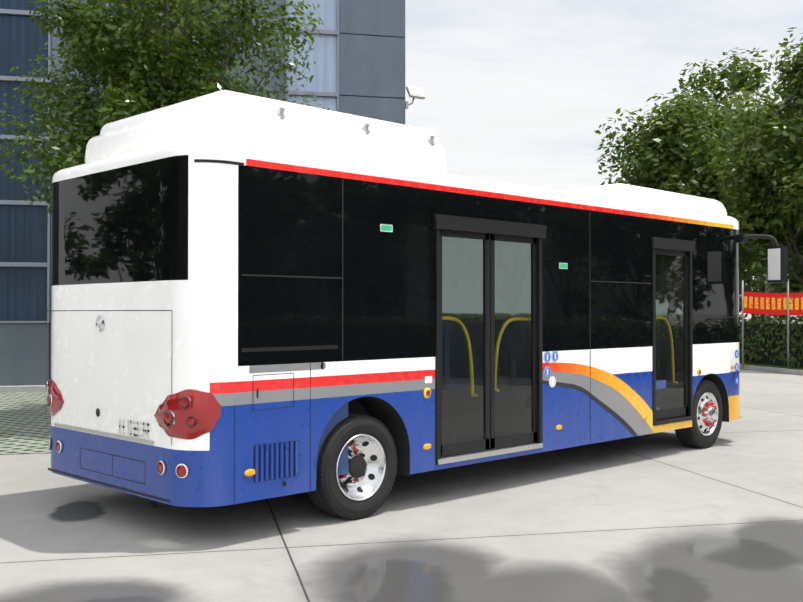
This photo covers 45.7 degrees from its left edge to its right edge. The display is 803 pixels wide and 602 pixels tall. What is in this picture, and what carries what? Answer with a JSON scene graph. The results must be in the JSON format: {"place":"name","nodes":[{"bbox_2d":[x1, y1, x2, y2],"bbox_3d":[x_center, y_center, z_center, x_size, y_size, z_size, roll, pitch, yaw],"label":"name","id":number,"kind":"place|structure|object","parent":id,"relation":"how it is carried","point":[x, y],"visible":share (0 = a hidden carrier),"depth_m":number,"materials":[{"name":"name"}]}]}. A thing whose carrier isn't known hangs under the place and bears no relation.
{"place":"outdoors","nodes":[
{"label":"outdoors","id":0,"kind":"place"},
{"bbox_2d":[0,314,802,601],"bbox_3d":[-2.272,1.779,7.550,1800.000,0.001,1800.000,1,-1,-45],"label":"ground","id":1,"kind":"structure","parent":0,"point":[666,516],"depth_m":7.28,"materials":[{"name":"concrete"}]},
{"bbox_2d":[0,385,47,392],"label":"building kerb","id":2,"kind":"structure","parent":1,"relation":"on","point":[31,388],"depth_m":20.11,"materials":[{"name":"concrete"}]},
{"bbox_2d":[0,392,50,453],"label":"paving grass","id":3,"kind":"structure","parent":1,"relation":"on","point":[25,422],"depth_m":14.44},
{"bbox_2d":[0,0,328,220],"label":"tree","id":4,"kind":"object","parent":3,"relation":"on","point":[158,69],"visible":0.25,"depth_m":14.37,"materials":[{"name":"green plant"}]},
{"bbox_2d":[0,0,404,385],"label":"office building","id":5,"kind":"structure","parent":1,"relation":"on","point":[357,56],"depth_m":20.59,"materials":[{"name":"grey glass"}]},
{"bbox_2d":[405,86,425,108],"bbox_3d":[0.306,-4.794,22.494,0.439,0.526,0.295,0,-1,-33],"label":"security camera","id":6,"kind":"object","parent":5,"relation":"attached to","point":[415,92],"visible":0.98,"depth_m":22.42,"materials":[{"name":"grey plastic"}]},
{"bbox_2d":[46,90,787,519],"bbox_3d":[0.865,0.121,10.326,8.561,3.380,3.098,1,-1,-45],"label":"bus","id":7,"kind":"object","parent":1,"relation":"on","point":[330,312],"visible":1,"depth_m":7.88,"materials":[{"name":"white metal"}]},
{"bbox_2d":[739,364,802,375],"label":"verge kerb","id":8,"kind":"structure","parent":1,"relation":"on","point":[775,370],"depth_m":26.67,"materials":[{"name":"concrete"}]},
{"bbox_2d":[405,0,802,313],"label":"sky","id":9,"kind":"structure","parent":0,"point":[515,91],"materials":[{"name":"white"}]},
{"bbox_2d":[739,362,802,369],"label":"verge lawn","id":10,"kind":"structure","parent":0,"point":[775,366],"depth_m":27.85,"materials":[{"name":"green plant"}]},
{"bbox_2d":[616,158,643,183],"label":"tree","id":11,"kind":"object","parent":10,"relation":"on","point":[623,161],"depth_m":53.53,"materials":[{"name":"green plant"}]},
{"bbox_2d":[594,79,781,267],"bbox_3d":[12.725,-3.684,42.107,9.602,11.593,9.190,1,-1,-45],"label":"tree","id":12,"kind":"object","parent":10,"relation":"on","point":[663,150],"visible":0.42,"depth_m":39.77,"materials":[{"name":"green plant"}]},
{"bbox_2d":[635,48,786,296],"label":"tree","id":13,"kind":"object","parent":10,"relation":"on","point":[741,75],"visible":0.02,"depth_m":46.19,"materials":[{"name":"green plant"}]},
{"bbox_2d":[705,46,802,317],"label":"tree","id":14,"kind":"object","parent":10,"relation":"on","point":[760,188],"visible":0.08,"depth_m":34.01,"materials":[{"name":"green plant"}]},
{"bbox_2d":[715,27,802,320],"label":"tree","id":15,"kind":"object","parent":10,"relation":"on","point":[759,149],"visible":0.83,"depth_m":30.66,"materials":[{"name":"green plant"}]},
{"bbox_2d":[763,273,772,322],"bbox_3d":[11.810,0.546,30.706,0.340,3.000,0.332,1,-1,-45],"label":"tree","id":16,"kind":"object","parent":10,"relation":"on","point":[766,283],"visible":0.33,"depth_m":30.64,"materials":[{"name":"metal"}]},
{"bbox_2d":[739,315,802,367],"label":"hedge","id":17,"kind":"object","parent":10,"relation":"on","point":[765,343],"visible":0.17,"depth_m":28.55,"materials":[{"name":"green plant"}]},
{"bbox_2d":[742,279,802,368],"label":"banner","id":18,"kind":"object","parent":10,"relation":"on","point":[787,303],"visible":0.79,"depth_m":26.81,"materials":[{"name":"fabric"}]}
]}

